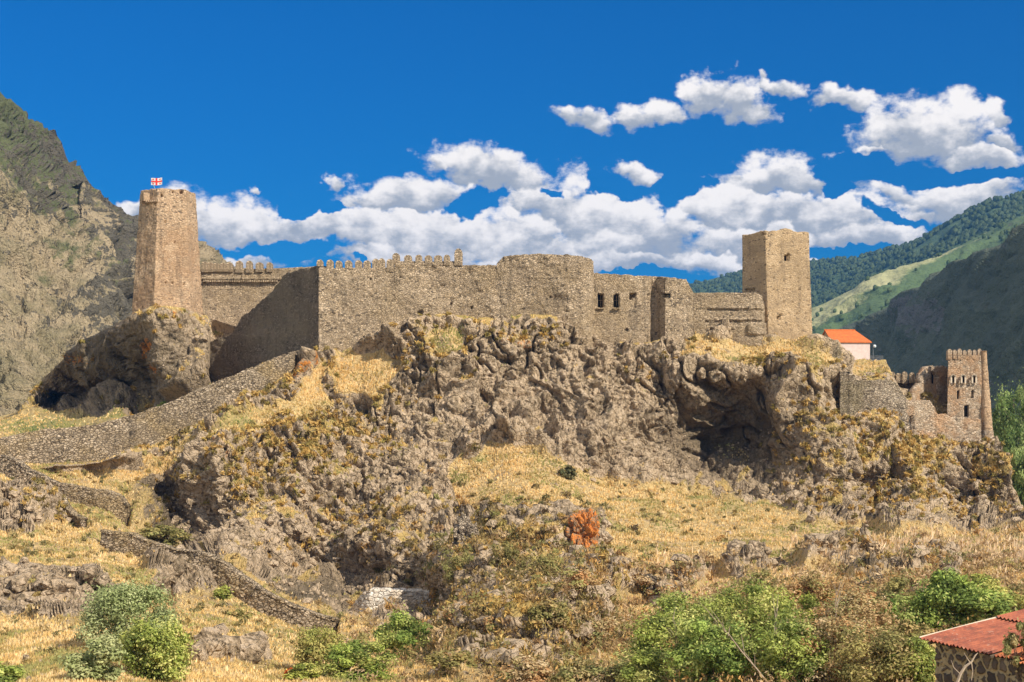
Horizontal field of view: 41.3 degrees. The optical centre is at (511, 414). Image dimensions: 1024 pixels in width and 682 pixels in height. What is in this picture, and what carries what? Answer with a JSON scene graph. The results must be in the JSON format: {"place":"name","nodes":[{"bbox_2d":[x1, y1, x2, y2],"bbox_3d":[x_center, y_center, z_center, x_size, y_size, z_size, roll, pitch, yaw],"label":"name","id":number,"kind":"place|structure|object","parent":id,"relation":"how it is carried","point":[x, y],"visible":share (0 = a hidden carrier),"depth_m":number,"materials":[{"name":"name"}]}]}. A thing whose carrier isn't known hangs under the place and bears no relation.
{"place":"outdoors","nodes":[
{"label":"outdoors","id":0,"kind":"place"},
{"bbox_2d":[0,92,245,415],"bbox_3d":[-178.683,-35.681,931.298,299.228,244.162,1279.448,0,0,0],"label":"mountain","id":1,"kind":"structure","parent":0,"point":[68,239],"depth_m":401.50,"materials":[{"name":"stone"}]},
{"bbox_2d":[0,306,1023,681],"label":"hill","id":2,"kind":"structure","parent":0,"point":[730,404],"depth_m":203.28,"materials":[{"name":"stone"}]},
{"bbox_2d":[0,659,29,681],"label":"bush","id":3,"kind":"object","parent":2,"relation":"on","point":[16,672],"visible":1,"depth_m":59.33,"materials":[{"name":"green plant"}]},
{"bbox_2d":[0,455,58,484],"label":"terrace wall","id":4,"kind":"structure","parent":2,"relation":"on","point":[10,466],"depth_m":186.24,"materials":[{"name":"beige stone"}]},
{"bbox_2d":[62,494,87,528],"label":"terrace wall","id":5,"kind":"structure","parent":2,"relation":"on","point":[79,520],"depth_m":166.23,"materials":[{"name":"beige stone"}]},
{"bbox_2d":[50,627,127,681],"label":"bush","id":6,"kind":"object","parent":2,"relation":"on","point":[99,657],"visible":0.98,"depth_m":60.71,"materials":[{"name":"green plant"}]},
{"bbox_2d":[54,482,130,525],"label":"terrace wall","id":7,"kind":"structure","parent":2,"relation":"on","point":[117,505],"depth_m":183.27,"materials":[{"name":"beige stone"}]},
{"bbox_2d":[73,570,192,654],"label":"bush","id":8,"kind":"object","parent":2,"relation":"on","point":[132,600],"visible":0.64,"depth_m":73.43,"materials":[{"name":"green plant"}]},
{"bbox_2d":[0,352,297,463],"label":"path wall","id":9,"kind":"structure","parent":2,"relation":"on","point":[116,437],"depth_m":206.21,"materials":[{"name":"beige stone"}]},
{"bbox_2d":[113,611,197,681],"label":"bush","id":10,"kind":"object","parent":2,"relation":"on","point":[155,649],"visible":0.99,"depth_m":65.76,"materials":[{"name":"green plant"}]},
{"bbox_2d":[100,529,221,582],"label":"switchback wall","id":11,"kind":"structure","parent":2,"relation":"on","point":[136,544],"depth_m":151.76,"materials":[{"name":"beige stone"}]},
{"bbox_2d":[136,524,195,545],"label":"bush","id":12,"kind":"object","parent":2,"relation":"on","point":[163,535],"visible":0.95,"depth_m":166.84,"materials":[{"name":"green plant"}]},
{"bbox_2d":[132,188,202,314],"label":"hexagonal tower","id":13,"kind":"structure","parent":2,"relation":"on","point":[167,267],"depth_m":239.51,"materials":[{"name":"stone"}]},
{"bbox_2d":[151,178,161,188],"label":"flag","id":14,"kind":"object","parent":13,"relation":"attached to","point":[156,181],"visible":1,"depth_m":240.99,"materials":[{"name":"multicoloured fabric"}]},
{"bbox_2d":[213,584,233,600],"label":"bush","id":15,"kind":"object","parent":2,"relation":"on","point":[222,592],"visible":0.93,"depth_m":131.51,"materials":[{"name":"green plant"}]},
{"bbox_2d":[224,608,254,619],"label":"bush","id":16,"kind":"object","parent":2,"relation":"on","point":[240,613],"visible":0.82,"depth_m":113.96,"materials":[{"name":"yellow plant"}]},
{"bbox_2d":[200,261,313,325],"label":"curtain wall","id":17,"kind":"structure","parent":2,"relation":"on","point":[231,295],"depth_m":247.02,"materials":[{"name":"stone"}]},
{"bbox_2d":[209,266,325,381],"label":"flank wall","id":18,"kind":"structure","parent":2,"relation":"on","point":[281,318],"depth_m":228.71,"materials":[{"name":"stone"}]},
{"bbox_2d":[217,560,338,630],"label":"switchback wall","id":19,"kind":"structure","parent":2,"relation":"on","point":[252,593],"depth_m":146.70,"materials":[{"name":"beige stone"}]},
{"bbox_2d":[282,668,292,679],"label":"bush","id":20,"kind":"object","parent":2,"relation":"on","point":[285,672],"visible":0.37,"depth_m":75.16,"materials":[{"name":"green plant"}]},
{"bbox_2d":[283,661,326,680],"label":"bush","id":21,"kind":"object","parent":2,"relation":"on","point":[311,672],"visible":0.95,"depth_m":74.35,"materials":[{"name":"green plant"}]},
{"bbox_2d":[291,625,346,672],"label":"bush","id":22,"kind":"object","parent":2,"relation":"on","point":[317,649],"visible":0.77,"depth_m":81.76,"materials":[{"name":"green plant"}]},
{"bbox_2d":[316,633,399,681],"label":"bush","id":23,"kind":"object","parent":2,"relation":"on","point":[344,658],"visible":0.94,"depth_m":78.84,"materials":[{"name":"green plant"}]},
{"bbox_2d":[1,324,756,666],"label":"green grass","id":24,"kind":"structure","parent":2,"relation":"on","point":[247,422],"depth_m":209.36,"materials":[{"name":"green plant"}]},
{"bbox_2d":[348,587,430,611],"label":"lime wall","id":25,"kind":"structure","parent":2,"relation":"on","point":[372,598],"depth_m":152.70,"materials":[{"name":"stone"}]},
{"bbox_2d":[367,603,432,656],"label":"bush","id":26,"kind":"object","parent":2,"relation":"on","point":[401,625],"visible":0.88,"depth_m":100.12,"materials":[{"name":"green plant"}]},
{"bbox_2d":[317,248,500,351],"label":"front wall","id":27,"kind":"structure","parent":2,"relation":"on","point":[358,301],"depth_m":220.06,"materials":[{"name":"stone"}]},
{"bbox_2d":[437,601,455,628],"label":"bush","id":28,"kind":"object","parent":2,"relation":"on","point":[444,618],"visible":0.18,"depth_m":96.69,"materials":[{"name":"brown plant"}]},
{"bbox_2d":[423,648,481,676],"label":"bush","id":29,"kind":"object","parent":2,"relation":"on","point":[436,659],"visible":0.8,"depth_m":77.03,"materials":[{"name":"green plant"}]},
{"bbox_2d":[441,546,469,585],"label":"bush","id":30,"kind":"object","parent":2,"relation":"on","point":[450,568],"visible":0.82,"depth_m":131.07,"materials":[{"name":"green plant"}]},
{"bbox_2d":[0,404,917,679],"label":"scrub","id":31,"kind":"object","parent":2,"relation":"on","point":[130,554],"visible":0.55,"depth_m":145.47,"materials":[{"name":"yellow plant"}]},
{"bbox_2d":[451,512,478,548],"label":"boulder","id":32,"kind":"object","parent":2,"relation":"on","point":[463,526],"visible":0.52,"depth_m":147.29,"materials":[{"name":"stone"}]},
{"bbox_2d":[479,614,506,635],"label":"bush","id":33,"kind":"object","parent":2,"relation":"on","point":[488,623],"visible":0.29,"depth_m":89.75,"materials":[{"name":"beige plant"}]},
{"bbox_2d":[304,407,688,681],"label":"knoll scrub","id":34,"kind":"object","parent":2,"relation":"on","point":[512,543],"visible":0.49,"depth_m":107.12,"materials":[{"name":"brown plant"}]},
{"bbox_2d":[487,540,519,566],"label":"bush","id":35,"kind":"object","parent":2,"relation":"on","point":[497,550],"visible":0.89,"depth_m":127.89,"materials":[{"name":"green plant"}]},
{"bbox_2d":[2,451,1008,681],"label":"loose stones","id":36,"kind":"object","parent":2,"relation":"on","point":[119,529],"visible":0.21,"depth_m":113.37,"materials":[{"name":"stone"}]},
{"bbox_2d":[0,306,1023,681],"bbox_3d":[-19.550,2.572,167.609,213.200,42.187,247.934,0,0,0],"label":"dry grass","id":37,"kind":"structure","parent":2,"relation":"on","point":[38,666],"depth_m":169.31,"materials":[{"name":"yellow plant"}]},
{"bbox_2d":[0,478,1023,676],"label":"loose stones","id":38,"kind":"object","parent":2,"relation":"on","point":[252,646],"visible":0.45,"depth_m":134.33,"materials":[{"name":"stone"}]},
{"bbox_2d":[3,303,1023,673],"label":"rock scrub","id":39,"kind":"object","parent":2,"relation":"on","point":[509,607],"visible":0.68,"depth_m":199.87,"materials":[{"name":"yellow plant"}]},
{"bbox_2d":[40,318,1009,502],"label":"loose stones","id":40,"kind":"object","parent":2,"relation":"on","point":[776,484],"visible":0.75,"depth_m":208.28,"materials":[{"name":"stone"}]},
{"bbox_2d":[495,650,556,681],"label":"bush","id":41,"kind":"object","parent":2,"relation":"on","point":[531,669],"visible":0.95,"depth_m":72.71,"materials":[{"name":"beige plant"}]},
{"bbox_2d":[515,546,566,576],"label":"bush","id":42,"kind":"object","parent":2,"relation":"on","point":[543,561],"visible":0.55,"depth_m":107.69,"materials":[{"name":"green plant"}]},
{"bbox_2d":[496,253,594,347],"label":"bastion","id":43,"kind":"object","parent":2,"relation":"on","point":[560,287],"visible":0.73,"depth_m":218.48,"materials":[{"name":"stone"}]},
{"bbox_2d":[526,597,576,625],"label":"bush","id":44,"kind":"object","parent":2,"relation":"on","point":[549,605],"visible":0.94,"depth_m":88.26,"materials":[{"name":"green plant"}]},
{"bbox_2d":[558,463,577,479],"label":"bush","id":45,"kind":"object","parent":2,"relation":"on","point":[569,471],"visible":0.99,"depth_m":194.53,"materials":[{"name":"green plant"}]},
{"bbox_2d":[549,658,603,681],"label":"bush","id":46,"kind":"object","parent":2,"relation":"on","point":[575,669],"visible":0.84,"depth_m":72.64,"materials":[{"name":"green plant"}]},
{"bbox_2d":[552,563,603,592],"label":"bush","id":47,"kind":"object","parent":2,"relation":"on","point":[579,581],"visible":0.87,"depth_m":95.73,"materials":[{"name":"beige plant"}]},
{"bbox_2d":[565,508,599,547],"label":"bush","id":48,"kind":"object","parent":2,"relation":"on","point":[583,527],"visible":0.55,"depth_m":142.55,"materials":[{"name":"plant"}]},
{"bbox_2d":[583,616,623,643],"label":"bush","id":49,"kind":"object","parent":2,"relation":"on","point":[600,626],"visible":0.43,"depth_m":90.10,"materials":[{"name":"beige plant"}]},
{"bbox_2d":[581,653,631,681],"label":"bush","id":50,"kind":"object","parent":2,"relation":"on","point":[619,665],"visible":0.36,"depth_m":69.75,"materials":[{"name":"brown plant"}]},
{"bbox_2d":[607,642,673,681],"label":"bush","id":51,"kind":"object","parent":2,"relation":"on","point":[642,666],"visible":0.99,"depth_m":67.56,"materials":[{"name":"green plant"}]},
{"bbox_2d":[593,273,693,343],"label":"palace wall","id":52,"kind":"structure","parent":2,"relation":"on","point":[639,309],"depth_m":221.46,"materials":[{"name":"stone"}]},
{"bbox_2d":[597,294,604,308],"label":"window","id":53,"kind":"structure","parent":52,"relation":"in","point":[600,299],"depth_m":222.30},
{"bbox_2d":[613,294,619,308],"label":"window","id":54,"kind":"structure","parent":52,"relation":"in","point":[616,295],"depth_m":222.30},
{"bbox_2d":[272,468,1023,681],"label":"scrub","id":55,"kind":"object","parent":2,"relation":"on","point":[966,565],"visible":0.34,"depth_m":118.06,"materials":[{"name":"brown plant"}]},
{"bbox_2d":[630,573,666,596],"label":"bush","id":56,"kind":"object","parent":2,"relation":"on","point":[643,583],"visible":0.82,"depth_m":117.25,"materials":[{"name":"beige plant"}]},
{"bbox_2d":[637,573,659,593],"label":"rock","id":57,"kind":"object","parent":2,"relation":"on","point":[654,579],"visible":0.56,"depth_m":117.92,"materials":[{"name":"stone"}]},
{"bbox_2d":[602,596,700,680],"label":"bush","id":58,"kind":"object","parent":2,"relation":"on","point":[654,632],"visible":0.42,"depth_m":71.26,"materials":[{"name":"green plant"}]},
{"bbox_2d":[666,607,680,643],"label":"bare branch","id":59,"kind":"object","parent":2,"relation":"on","point":[675,631],"visible":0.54,"depth_m":71.40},
{"bbox_2d":[649,581,727,645],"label":"bush","id":60,"kind":"object","parent":2,"relation":"on","point":[669,599],"visible":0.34,"depth_m":86.26,"materials":[{"name":"green plant"}]},
{"bbox_2d":[661,604,762,681],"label":"bush","id":61,"kind":"object","parent":2,"relation":"on","point":[717,656],"visible":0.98,"depth_m":65.93,"materials":[{"name":"green plant"}]},
{"bbox_2d":[686,584,747,620],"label":"bush","id":62,"kind":"object","parent":2,"relation":"on","point":[704,598],"visible":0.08,"depth_m":89.39,"materials":[{"name":"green plant"}]},
{"bbox_2d":[693,292,766,346],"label":"stepped wall","id":63,"kind":"structure","parent":2,"relation":"on","point":[744,313],"depth_m":221.58,"materials":[{"name":"stone"}]},
{"bbox_2d":[697,600,764,678],"bbox_3d":[10.346,10.601,63.554,3.976,4.305,0.607,0,0,-17],"label":"bare branch","id":64,"kind":"object","parent":2,"relation":"on","point":[749,659],"visible":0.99,"depth_m":63.78,"materials":[{"name":"wood"}]},
{"bbox_2d":[699,570,806,651],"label":"bush","id":65,"kind":"object","parent":2,"relation":"on","point":[757,607],"visible":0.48,"depth_m":77.15,"materials":[{"name":"green plant"}]},
{"bbox_2d":[746,566,780,594],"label":"bush","id":66,"kind":"object","parent":2,"relation":"on","point":[765,573],"visible":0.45,"depth_m":109.84,"materials":[{"name":"green plant"}]},
{"bbox_2d":[742,228,811,339],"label":"square tower","id":67,"kind":"structure","parent":2,"relation":"on","point":[776,270],"depth_m":223.58,"materials":[{"name":"stone"}]},
{"bbox_2d":[772,594,781,633],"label":"bare branch","id":68,"kind":"object","parent":2,"relation":"on","point":[775,628],"visible":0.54,"depth_m":69.50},
{"bbox_2d":[773,557,788,565],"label":"rock","id":69,"kind":"object","parent":2,"relation":"on","point":[783,562],"visible":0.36,"depth_m":138.70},
{"bbox_2d":[551,518,1023,621],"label":"pale grass","id":70,"kind":"structure","parent":2,"relation":"on","point":[932,533],"depth_m":147.81,"materials":[{"name":"beige plant"}]},
{"bbox_2d":[745,597,838,681],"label":"bush","id":71,"kind":"object","parent":2,"relation":"on","point":[772,660],"visible":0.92,"depth_m":64.56,"materials":[{"name":"green plant"}]},
{"bbox_2d":[774,589,825,643],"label":"bush","id":72,"kind":"object","parent":2,"relation":"on","point":[810,601],"visible":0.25,"depth_m":79.84,"materials":[{"name":"green plant"}]},
{"bbox_2d":[779,567,846,608],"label":"bush","id":73,"kind":"object","parent":2,"relation":"on","point":[810,583],"visible":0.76,"depth_m":96.88,"materials":[{"name":"beige plant"}]},
{"bbox_2d":[783,598,890,681],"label":"bush","id":74,"kind":"object","parent":2,"relation":"on","point":[833,630],"visible":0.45,"depth_m":64.24,"materials":[{"name":"brown plant"}]},
{"bbox_2d":[832,345,841,358],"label":"ruined bastion","id":75,"kind":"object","parent":2,"relation":"on","point":[837,352],"visible":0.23,"depth_m":219.08,"materials":[{"name":"stone"}]},
{"bbox_2d":[834,578,843,616],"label":"bare branch","id":76,"kind":"object","parent":2,"relation":"on","point":[838,598],"visible":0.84,"depth_m":77.42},
{"bbox_2d":[822,329,871,359],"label":"house","id":77,"kind":"structure","parent":2,"relation":"on","point":[855,343],"depth_m":234.77,"materials":[{"name":"tile"}]},
{"bbox_2d":[813,581,899,645],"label":"bush","id":78,"kind":"object","parent":2,"relation":"on","point":[862,602],"visible":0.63,"depth_m":78.63,"materials":[{"name":"brown plant"}]},
{"bbox_2d":[855,580,870,587],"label":"rock","id":79,"kind":"object","parent":2,"relation":"on","point":[866,582],"visible":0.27,"depth_m":113.23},
{"bbox_2d":[839,371,909,431],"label":"wall","id":80,"kind":"structure","parent":2,"relation":"on","point":[855,395],"depth_m":213.67,"materials":[{"name":"stone"}]},
{"bbox_2d":[867,574,884,582],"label":"rock","id":81,"kind":"object","parent":2,"relation":"on","point":[879,576],"visible":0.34,"depth_m":118.33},
{"bbox_2d":[825,607,931,681],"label":"bush","id":82,"kind":"object","parent":2,"relation":"on","point":[881,671],"visible":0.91,"depth_m":60.51,"materials":[{"name":"green plant"}]},
{"bbox_2d":[856,570,915,611],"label":"bush","id":83,"kind":"object","parent":2,"relation":"on","point":[896,584],"visible":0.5,"depth_m":92.81,"materials":[{"name":"green plant"}]},
{"bbox_2d":[872,592,930,633],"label":"bush","id":84,"kind":"object","parent":2,"relation":"on","point":[912,614],"visible":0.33,"depth_m":80.33,"materials":[{"name":"green plant"}]},
{"bbox_2d":[892,372,914,389],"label":"battlement wall","id":85,"kind":"structure","parent":2,"relation":"on","point":[902,381],"depth_m":225.34,"materials":[{"name":"stone"}]},
{"bbox_2d":[877,632,936,681],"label":"bush","id":86,"kind":"object","parent":2,"relation":"on","point":[921,647],"visible":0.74,"depth_m":60.02,"materials":[{"name":"green plant"}]},
{"bbox_2d":[885,614,936,660],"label":"bush","id":87,"kind":"object","parent":2,"relation":"on","point":[907,626],"visible":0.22,"depth_m":67.56,"materials":[{"name":"brown plant"}]},
{"bbox_2d":[906,572,929,595],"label":"bush","id":88,"kind":"object","parent":2,"relation":"on","point":[916,586],"visible":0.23,"depth_m":96.61,"materials":[{"name":"beige plant"}]},
{"bbox_2d":[909,365,947,403],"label":"ruined wall","id":89,"kind":"structure","parent":2,"relation":"on","point":[931,379],"depth_m":223.13,"materials":[{"name":"stone"}]},
{"bbox_2d":[905,400,981,442],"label":"wall","id":90,"kind":"structure","parent":2,"relation":"on","point":[926,418],"depth_m":216.33,"materials":[{"name":"stone"}]},
{"bbox_2d":[902,560,987,630],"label":"bush","id":91,"kind":"object","parent":2,"relation":"on","point":[940,596],"visible":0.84,"depth_m":79.68,"materials":[{"name":"green plant"}]},
{"bbox_2d":[946,349,981,418],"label":"gate tower","id":92,"kind":"structure","parent":2,"relation":"on","point":[964,386],"depth_m":218.88,"materials":[{"name":"stone"}]},
{"bbox_2d":[950,374,955,382],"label":"window","id":93,"kind":"structure","parent":92,"relation":"in","point":[953,377],"depth_m":218.64,"materials":[{"name":"stone"}]},
{"bbox_2d":[960,374,965,382],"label":"window","id":94,"kind":"structure","parent":92,"relation":"in","point":[963,377],"depth_m":218.58,"materials":[{"name":"stone"}]},
{"bbox_2d":[964,406,967,416],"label":"window","id":95,"kind":"structure","parent":92,"relation":"in","point":[965,407],"depth_m":219.28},
{"bbox_2d":[971,374,976,382],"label":"window","id":96,"kind":"structure","parent":92,"relation":"in","point":[974,377],"depth_m":218.26,"materials":[{"name":"stone"}]},
{"bbox_2d":[951,653,977,681],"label":"bare branch","id":97,"kind":"object","parent":2,"relation":"on","point":[962,671],"visible":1,"depth_m":40.98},
{"bbox_2d":[919,609,1023,681],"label":"stone hut","id":98,"kind":"object","parent":2,"relation":"on","point":[983,639],"visible":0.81,"depth_m":45.87,"materials":[{"name":"tile"}]},
{"bbox_2d":[1001,616,1023,681],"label":"creeper","id":99,"kind":"object","parent":98,"relation":"attached to","point":[1011,641],"visible":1,"depth_m":43.15,"materials":[{"name":"green plant"}]},
{"bbox_2d":[953,567,1009,594],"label":"bush","id":100,"kind":"object","parent":2,"relation":"on","point":[989,581],"visible":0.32,"depth_m":95.68,"materials":[{"name":"green plant"}]},
{"bbox_2d":[981,351,993,439],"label":"round buttress","id":101,"kind":"structure","parent":2,"relation":"on","point":[986,422],"depth_m":218.13,"materials":[{"name":"stone"}]},
{"bbox_2d":[954,578,1021,623],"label":"bush","id":102,"kind":"object","parent":2,"relation":"on","point":[990,603],"visible":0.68,"depth_m":78.54,"materials":[{"name":"green plant"}]},
{"bbox_2d":[990,367,1023,455],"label":"poplar tree","id":103,"kind":"object","parent":2,"relation":"on","point":[1006,431],"visible":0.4,"depth_m":260.74,"materials":[{"name":"green plant"}]},
{"bbox_2d":[1004,588,1023,611],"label":"bush","id":104,"kind":"object","parent":2,"relation":"on","point":[1020,601],"visible":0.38,"depth_m":86.42,"materials":[{"name":"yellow plant"}]},
{"bbox_2d":[1007,436,1023,506],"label":"poplar tree","id":105,"kind":"object","parent":2,"relation":"on","point":[1017,464],"visible":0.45,"depth_m":237.07,"materials":[{"name":"green plant"}]},
{"bbox_2d":[0,0,1023,283],"label":"sky","id":106,"kind":"structure","parent":0,"point":[631,137],"materials":[{"name":"blue"}]},
{"bbox_2d":[691,197,1023,303],"bbox_3d":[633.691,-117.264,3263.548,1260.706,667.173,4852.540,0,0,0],"label":"mountain","id":107,"kind":"structure","parent":0,"point":[934,240],"depth_m":2170.61,"materials":[{"name":"plant"}]},
{"bbox_2d":[688,190,1023,307],"bbox_3d":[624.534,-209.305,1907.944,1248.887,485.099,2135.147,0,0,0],"label":"woods","id":108,"kind":"object","parent":107,"relation":"on","point":[983,222],"visible":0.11,"depth_m":2199.35,"materials":[{"name":"green plant"}]},
{"bbox_2d":[812,215,1023,334],"bbox_3d":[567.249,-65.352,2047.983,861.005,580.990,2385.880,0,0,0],"label":"spur","id":109,"kind":"structure","parent":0,"point":[864,295],"depth_m":1501.18,"materials":[{"name":"plant"}]},
{"bbox_2d":[811,222,1020,330],"bbox_3d":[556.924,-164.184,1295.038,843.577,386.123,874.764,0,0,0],"label":"woods","id":110,"kind":"object","parent":109,"relation":"on","point":[1001,225],"visible":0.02,"depth_m":1526.31,"materials":[{"name":"green plant"}]},
{"bbox_2d":[840,223,1023,443],"bbox_3d":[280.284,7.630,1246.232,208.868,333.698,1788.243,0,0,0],"label":"gorge side","id":111,"kind":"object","parent":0,"point":[973,301],"visible":0.24,"depth_m":704.98,"materials":[{"name":"plant"}]}
]}

